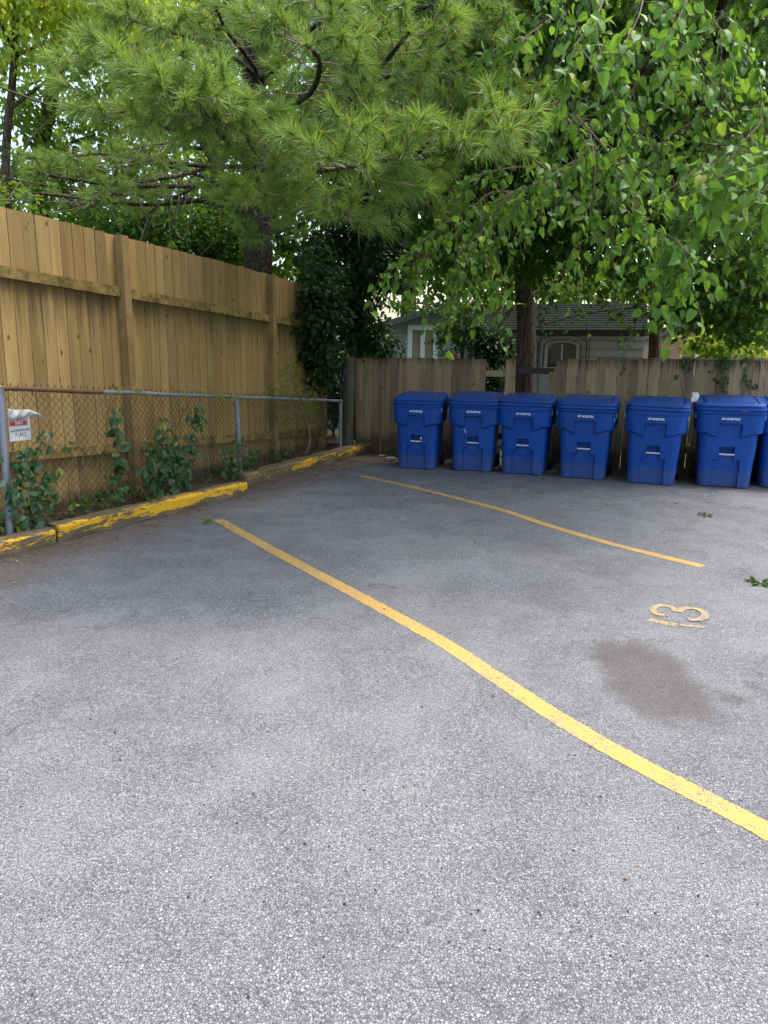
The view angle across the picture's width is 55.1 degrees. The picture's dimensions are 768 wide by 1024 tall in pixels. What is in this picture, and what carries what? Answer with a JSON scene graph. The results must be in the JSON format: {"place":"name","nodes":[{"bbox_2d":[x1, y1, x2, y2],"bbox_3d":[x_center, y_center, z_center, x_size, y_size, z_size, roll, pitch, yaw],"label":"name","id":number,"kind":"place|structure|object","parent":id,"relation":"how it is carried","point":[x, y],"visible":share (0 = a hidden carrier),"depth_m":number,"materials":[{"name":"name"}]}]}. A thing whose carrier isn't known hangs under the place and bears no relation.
{"place":"outdoors","nodes":[
{"label":"outdoors","id":0,"kind":"place"},
{"bbox_2d":[0,86,124,123],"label":"overhead cable","id":1,"kind":"object","parent":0,"point":[43,102],"visible":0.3,"depth_m":6.26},
{"bbox_2d":[0,430,380,536],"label":"soil bed","id":2,"kind":"object","parent":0,"point":[196,486],"visible":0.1,"depth_m":7.78,"materials":[{"name":"brown soil"}]},
{"bbox_2d":[71,492,103,510],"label":"weed plant","id":3,"kind":"object","parent":2,"relation":"on","point":[99,495],"visible":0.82,"depth_m":6.65,"materials":[{"name":"green plant"}]},
{"bbox_2d":[0,448,305,535],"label":"ground cover","id":4,"kind":"object","parent":2,"relation":"on","point":[52,506],"visible":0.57,"depth_m":7.40,"materials":[{"name":"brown plant"}]},
{"bbox_2d":[0,207,326,522],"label":"privacy fence","id":5,"kind":"object","parent":2,"relation":"on","point":[112,311],"visible":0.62,"depth_m":7.32,"materials":[{"name":"brown wood"}]},
{"bbox_2d":[0,383,342,535],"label":"chain link fence","id":6,"kind":"object","parent":2,"relation":"on","point":[5,472],"visible":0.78,"depth_m":7.02,"materials":[{"name":"metal"}]},
{"bbox_2d":[7,408,47,441],"bbox_3d":[-2.773,-0.690,5.750,0.087,0.259,0.348,6,13,22],"label":"sign","id":7,"kind":"object","parent":6,"relation":"attached to","point":[19,425],"visible":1,"depth_m":5.71,"materials":[{"name":"white plastic"}]},
{"bbox_2d":[0,431,75,533],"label":"climbing vine","id":8,"kind":"object","parent":6,"relation":"attached to","point":[24,469],"visible":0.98,"depth_m":5.75,"materials":[{"name":"green plant"}]},
{"bbox_2d":[105,405,132,504],"bbox_3d":[-2.404,-0.503,6.599,0.262,0.897,0.211,1,12,0],"label":"climbing vine","id":9,"kind":"object","parent":6,"relation":"attached to","point":[119,464],"visible":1,"depth_m":6.61,"materials":[{"name":"green plant"}]},
{"bbox_2d":[136,418,190,498],"bbox_3d":[-2.184,-0.507,7.243,0.276,0.851,0.742,5,13,17],"label":"climbing vine","id":10,"kind":"object","parent":6,"relation":"attached to","point":[172,472],"visible":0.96,"depth_m":7.17,"materials":[{"name":"green plant"}]},
{"bbox_2d":[10,377,324,521],"bbox_3d":[-1.838,-0.916,8.100,0.315,1.211,5.157,6,13,22],"label":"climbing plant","id":11,"kind":"object","parent":6,"relation":"attached to","point":[141,441],"visible":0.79,"depth_m":6.88,"materials":[{"name":"green plant"}]},
{"bbox_2d":[108,387,238,400],"bbox_3d":[-1.999,-1.184,7.426,0.227,0.230,1.959,6,13,22],"label":"climbing vine","id":12,"kind":"object","parent":6,"relation":"attached to","point":[182,393],"visible":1,"depth_m":7.48,"materials":[{"name":"green plant"}]},
{"bbox_2d":[171,404,209,490],"bbox_3d":[-1.999,-0.672,7.642,0.418,0.889,0.360,-6,14,-29],"label":"climbing vine","id":13,"kind":"object","parent":6,"relation":"attached to","point":[197,418],"visible":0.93,"depth_m":7.61,"materials":[{"name":"green plant"}]},
{"bbox_2d":[219,435,257,481],"bbox_3d":[-1.665,-0.574,8.437,0.236,0.583,0.762,5,13,17],"label":"climbing vine","id":14,"kind":"object","parent":6,"relation":"attached to","point":[235,465],"visible":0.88,"depth_m":8.34,"materials":[{"name":"green plant"}]},
{"bbox_2d":[242,450,259,469],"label":"weed plant","id":15,"kind":"object","parent":2,"relation":"on","point":[250,462],"visible":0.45,"depth_m":8.94,"materials":[{"name":"green plant"}]},
{"bbox_2d":[268,443,291,461],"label":"weed plant","id":16,"kind":"object","parent":2,"relation":"on","point":[280,453],"visible":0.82,"depth_m":9.61,"materials":[{"name":"green plant"}]},
{"bbox_2d":[261,349,319,456],"bbox_3d":[-1.193,-1.368,9.595,0.468,1.485,1.452,5,13,18],"label":"shrub","id":17,"kind":"object","parent":2,"relation":"on","point":[306,405],"visible":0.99,"depth_m":9.57,"materials":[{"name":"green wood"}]},
{"bbox_2d":[327,358,344,443],"bbox_3d":[-0.814,-1.699,11.552,0.608,1.450,0.041,6,13,21],"label":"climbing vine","id":18,"kind":"object","parent":2,"relation":"on","point":[342,379],"visible":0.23,"depth_m":11.47,"materials":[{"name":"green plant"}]},
{"bbox_2d":[342,357,354,445],"bbox_3d":[-0.545,-1.632,11.264,0.186,1.452,0.184,1,12,0],"label":"wooden post","id":19,"kind":"object","parent":2,"relation":"on","point":[348,403],"visible":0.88,"depth_m":11.19,"materials":[{"name":"brown wood"}]},
{"bbox_2d":[327,321,393,435],"bbox_3d":[-0.635,-2.174,12.268,1.555,2.075,0.766,3,13,9],"label":"broadleaf tree","id":20,"kind":"object","parent":2,"relation":"on","point":[334,412],"visible":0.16,"depth_m":12.26,"materials":[{"name":"green plant"}]},
{"bbox_2d":[0,1,764,352],"label":"sky","id":21,"kind":"structure","parent":0,"point":[19,83],"materials":[{"name":"white"}]},
{"bbox_2d":[0,451,767,1023],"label":"parking lot","id":22,"kind":"structure","parent":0,"point":[110,861],"depth_m":2.85,"materials":[{"name":"grey asphalt"}]},
{"bbox_2d":[0,527,55,559],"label":"kerb timber","id":23,"kind":"object","parent":22,"relation":"on","point":[18,543],"visible":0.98,"depth_m":5.63,"materials":[{"name":"yellow paint"}]},
{"bbox_2d":[46,481,247,542],"bbox_3d":[-2.115,-0.052,6.980,0.164,0.150,2.404,7,14,27],"label":"kerb timber","id":24,"kind":"object","parent":22,"relation":"on","point":[90,523],"visible":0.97,"depth_m":6.69,"materials":[{"name":"yellow paint"}]},
{"bbox_2d":[145,494,162,504],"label":"weed plant","id":25,"kind":"object","parent":24,"relation":"on","point":[158,498],"visible":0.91,"depth_m":6.89,"materials":[{"name":"green plant"}]},
{"bbox_2d":[201,518,211,523],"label":"weed plant","id":26,"kind":"object","parent":22,"relation":"on","point":[209,520],"visible":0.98,"depth_m":6.65,"materials":[{"name":"green plant"}]},
{"bbox_2d":[232,441,372,486],"bbox_3d":[-0.923,-0.713,10.062,0.205,0.156,3.678,6,13,23],"label":"kerb timber","id":27,"kind":"object","parent":22,"relation":"on","point":[264,473],"visible":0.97,"depth_m":9.55,"materials":[{"name":"yellow paint"}]},
{"bbox_2d":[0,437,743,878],"bbox_3d":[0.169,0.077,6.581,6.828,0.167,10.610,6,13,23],"label":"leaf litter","id":28,"kind":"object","parent":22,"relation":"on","point":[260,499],"visible":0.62,"depth_m":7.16,"materials":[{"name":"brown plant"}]},
{"bbox_2d":[0,453,755,592],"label":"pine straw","id":29,"kind":"object","parent":22,"relation":"on","point":[312,485],"visible":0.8,"depth_m":7.70,"materials":[{"name":"brown plant"}]},
{"bbox_2d":[368,583,396,587],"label":"dry twig","id":30,"kind":"object","parent":22,"relation":"on","point":[382,584],"visible":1,"depth_m":4.92,"materials":[{"name":"wood"}]},
{"bbox_2d":[385,457,395,460],"bbox_3d":[0.084,-0.763,10.612,0.112,0.058,0.170,10,15,35],"label":"stone","id":31,"kind":"object","parent":22,"relation":"on","point":[390,458],"visible":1,"depth_m":10.56,"materials":[{"name":"beige stone"}]},
{"bbox_2d":[18,458,767,997],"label":"loose grit","id":32,"kind":"object","parent":22,"relation":"on","point":[364,790],"visible":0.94,"depth_m":2.16,"materials":[{"name":"grey gravel"}]},
{"bbox_2d":[355,358,485,456],"bbox_3d":[0.526,-1.603,11.179,2.049,1.462,0.164,6,13,22],"label":"board fence","id":33,"kind":"object","parent":22,"relation":"on","point":[381,384],"visible":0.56,"depth_m":11.18,"materials":[{"name":"brown wood"}]},
{"bbox_2d":[393,391,448,469],"bbox_3d":[0.513,-1.134,10.091,0.672,1.011,0.853,4,13,13],"label":"recycling bin","id":34,"kind":"object","parent":22,"relation":"on","point":[420,417],"visible":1,"depth_m":9.77,"materials":[{"name":"blue plastic"}]},
{"bbox_2d":[447,391,503,471],"bbox_3d":[1.246,-1.107,9.974,0.704,1.028,0.875,4,13,13],"label":"recycling bin","id":35,"kind":"object","parent":22,"relation":"on","point":[473,417],"visible":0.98,"depth_m":9.64,"materials":[{"name":"blue plastic"}]},
{"bbox_2d":[214,519,767,840],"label":"parking line","id":36,"kind":"object","parent":22,"relation":"on","point":[744,818],"visible":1,"depth_m":3.24,"materials":[{"name":"yellow paint"}]},
{"bbox_2d":[485,359,555,458],"bbox_3d":[1.895,-1.471,10.636,1.109,1.445,0.074,5,13,20],"label":"broken fence section","id":37,"kind":"object","parent":22,"relation":"on","point":[512,369],"visible":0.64,"depth_m":10.50,"materials":[{"name":"wood"}]},
{"bbox_2d":[498,393,558,474],"bbox_3d":[1.909,-1.051,9.774,0.725,1.026,0.861,5,13,19],"label":"recycling bin","id":38,"kind":"object","parent":22,"relation":"on","point":[526,421],"visible":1,"depth_m":9.44,"materials":[{"name":"blue plastic"}]},
{"bbox_2d":[360,476,704,566],"bbox_3d":[1.094,-0.028,7.433,0.234,0.001,4.690,-7,15,-33],"label":"parking line","id":39,"kind":"object","parent":22,"relation":"on","point":[581,534],"visible":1,"depth_m":6.69,"materials":[{"name":"yellow paint"}]},
{"bbox_2d":[320,0,767,392],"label":"mulberry tree","id":40,"kind":"object","parent":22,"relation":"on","point":[499,228],"visible":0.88,"depth_m":5.48,"materials":[{"name":"green plant"}]},
{"bbox_2d":[556,394,620,479],"bbox_3d":[2.613,-0.984,9.493,0.745,1.034,0.881,6,13,19],"label":"recycling bin","id":41,"kind":"object","parent":22,"relation":"on","point":[587,424],"visible":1,"depth_m":9.16,"materials":[{"name":"blue plastic"}]},
{"bbox_2d":[529,0,767,395],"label":"broadleaf tree","id":42,"kind":"object","parent":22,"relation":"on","point":[733,188],"visible":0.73,"depth_m":7.13,"materials":[{"name":"green plant"}]},
{"bbox_2d":[625,395,690,485],"bbox_3d":[3.387,-0.906,9.176,0.741,1.041,0.875,6,14,21],"label":"recycling bin","id":43,"kind":"object","parent":22,"relation":"on","point":[656,427],"visible":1,"depth_m":8.84,"materials":[{"name":"blue plastic"}]},
{"bbox_2d":[551,357,767,472],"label":"board fence","id":44,"kind":"object","parent":22,"relation":"on","point":[597,377],"visible":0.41,"depth_m":9.91,"materials":[{"name":"brown wood"}]},
{"bbox_2d":[674,356,695,380],"bbox_3d":[3.961,-1.883,9.665,0.256,0.328,0.070,1,12,0],"label":"ivy strand","id":45,"kind":"object","parent":44,"relation":"hanging from","point":[684,367],"visible":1,"depth_m":9.66,"materials":[{"name":"green plant"}]},
{"bbox_2d":[712,356,729,393],"bbox_3d":[4.365,-1.727,9.548,0.218,0.577,0.095,7,14,27],"label":"ivy strand","id":46,"kind":"object","parent":44,"relation":"hanging from","point":[724,363],"visible":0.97,"depth_m":9.52,"materials":[{"name":"green plant"}]},
{"bbox_2d":[742,357,757,389],"bbox_3d":[4.678,-1.782,9.418,0.143,0.421,0.198,-11,17,-42],"label":"ivy strand","id":47,"kind":"object","parent":44,"relation":"hanging from","point":[755,385],"visible":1,"depth_m":9.44,"materials":[{"name":"green plant"}]},
{"bbox_2d":[648,604,708,627],"bbox_3d":[1.793,0.629,4.475,0.350,0.004,0.401,6,13,20],"label":"bay number","id":48,"kind":"object","parent":22,"relation":"on","point":[704,615],"visible":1,"depth_m":4.49,"materials":[{"name":"yellow paint"}]},
{"bbox_2d":[697,512,712,517],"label":"weed plant","id":49,"kind":"object","parent":22,"relation":"on","point":[704,514],"visible":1,"depth_m":7.26,"materials":[{"name":"green plant"}]},
{"bbox_2d":[690,394,767,488],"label":"recycling bin","id":50,"kind":"object","parent":22,"relation":"on","point":[729,429],"visible":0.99,"depth_m":8.73,"materials":[{"name":"blue plastic"}]},
{"bbox_2d":[691,392,698,401],"bbox_3d":[3.771,-1.390,8.917,0.098,0.118,0.020,1,12,0],"label":"rag","id":51,"kind":"object","parent":50,"relation":"hanging from","point":[695,396],"visible":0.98,"depth_m":8.92,"materials":[{"name":"white fabric"}]},
{"bbox_2d":[744,575,767,587],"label":"weed plant","id":52,"kind":"object","parent":22,"relation":"on","point":[754,581],"visible":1,"depth_m":5.14,"materials":[{"name":"green plant"}]},
{"bbox_2d":[750,396,767,487],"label":"recycling bin","id":53,"kind":"object","parent":22,"relation":"on","point":[759,473],"visible":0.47,"depth_m":8.89,"materials":[{"name":"blue plastic"}]},
{"bbox_2d":[327,354,689,457],"bbox_3d":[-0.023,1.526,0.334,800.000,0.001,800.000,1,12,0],"label":"ground","id":54,"kind":"structure","parent":0,"point":[499,448],"depth_m":14.60,"materials":[{"name":"brown soil"}]},
{"bbox_2d":[0,0,227,241],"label":"broadleaf tree","id":55,"kind":"object","parent":54,"relation":"on","point":[48,13],"visible":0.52,"depth_m":9.44,"materials":[{"name":"green plant"}]},
{"bbox_2d":[0,0,236,301],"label":"broadleaf tree","id":56,"kind":"object","parent":54,"relation":"on","point":[38,119],"visible":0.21,"depth_m":12.07,"materials":[{"name":"green plant"}]},
{"bbox_2d":[46,154,272,266],"bbox_3d":[-3.636,-3.325,11.745,3.237,4.465,4.333,-8,15,-35],"label":"broadleaf tree","id":57,"kind":"object","parent":54,"relation":"on","point":[208,236],"visible":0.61,"depth_m":10.73,"materials":[{"name":"green plant"}]},
{"bbox_2d":[26,0,406,284],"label":"broadleaf tree","id":58,"kind":"object","parent":54,"relation":"on","point":[287,266],"visible":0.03,"depth_m":15.62,"materials":[{"name":"green plant"}]},
{"bbox_2d":[0,0,556,273],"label":"pine tree","id":59,"kind":"object","parent":54,"relation":"on","point":[174,100],"visible":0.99,"depth_m":4.61,"materials":[{"name":"green plant"}]},
{"bbox_2d":[213,3,563,315],"bbox_3d":[0.514,-7.610,16.769,9.117,10.808,4.990,1,12,0],"label":"broadleaf tree","id":60,"kind":"object","parent":54,"relation":"on","point":[435,286],"visible":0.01,"depth_m":16.28,"materials":[{"name":"green plant"}]},
{"bbox_2d":[271,0,533,439],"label":"broadleaf tree","id":61,"kind":"object","parent":54,"relation":"on","point":[336,297],"visible":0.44,"depth_m":10.81,"materials":[{"name":"green plant"}]},
{"bbox_2d":[384,303,464,378],"bbox_3d":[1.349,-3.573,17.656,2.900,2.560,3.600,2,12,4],"label":"house","id":62,"kind":"structure","parent":54,"relation":"on","point":[410,326],"depth_m":16.06,"materials":[{"name":"grey"}]},
{"bbox_2d":[407,325,437,378],"bbox_3d":[0.844,-3.495,16.121,0.761,1.150,0.160,2,12,4],"label":"window","id":63,"kind":"structure","parent":62,"relation":"in","point":[416,349],"depth_m":16.06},
{"bbox_2d":[375,269,577,388],"bbox_3d":[1.520,-3.055,13.986,4.274,3.126,2.416,1,12,0],"label":"broadleaf tree","id":64,"kind":"object","parent":54,"relation":"on","point":[460,306],"visible":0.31,"depth_m":13.72,"materials":[{"name":"green plant"}]},
{"bbox_2d":[417,278,648,392],"bbox_3d":[2.365,-2.357,11.637,4.000,2.794,0.880,4,13,14],"label":"broadleaf tree","id":65,"kind":"object","parent":54,"relation":"on","point":[491,352],"visible":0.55,"depth_m":11.69,"materials":[{"name":"green plant"}]},
{"bbox_2d":[459,303,648,448],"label":"garden shed","id":66,"kind":"structure","parent":54,"relation":"on","point":[575,341],"depth_m":11.83,"materials":[{"name":"grey"}]},
{"bbox_2d":[541,341,579,369],"bbox_3d":[2.863,-2.519,11.855,0.620,0.470,0.046,5,13,17],"label":"window","id":67,"kind":"structure","parent":66,"relation":"in","point":[561,350],"depth_m":11.86,"materials":[{"name":"grey glass"}]},
{"bbox_2d":[430,3,764,311],"bbox_3d":[4.633,-7.007,15.524,8.412,10.295,5.674,1,12,0],"label":"broadleaf tree","id":68,"kind":"object","parent":54,"relation":"on","point":[590,297],"visible":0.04,"depth_m":14.13,"materials":[{"name":"green plant"}]},
{"bbox_2d":[619,0,766,394],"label":"broadleaf tree","id":69,"kind":"object","parent":54,"relation":"on","point":[675,333],"depth_m":15.04,"materials":[{"name":"green plant"}]},
{"bbox_2d":[670,323,767,360],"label":"broadleaf tree","id":70,"kind":"object","parent":54,"relation":"on","point":[705,350],"visible":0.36,"depth_m":13.01,"materials":[{"name":"green plant"}]},
{"bbox_2d":[643,321,767,397],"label":"house","id":71,"kind":"structure","parent":0,"point":[674,353],"depth_m":23.35,"materials":[{"name":"beige brick"}]}
]}

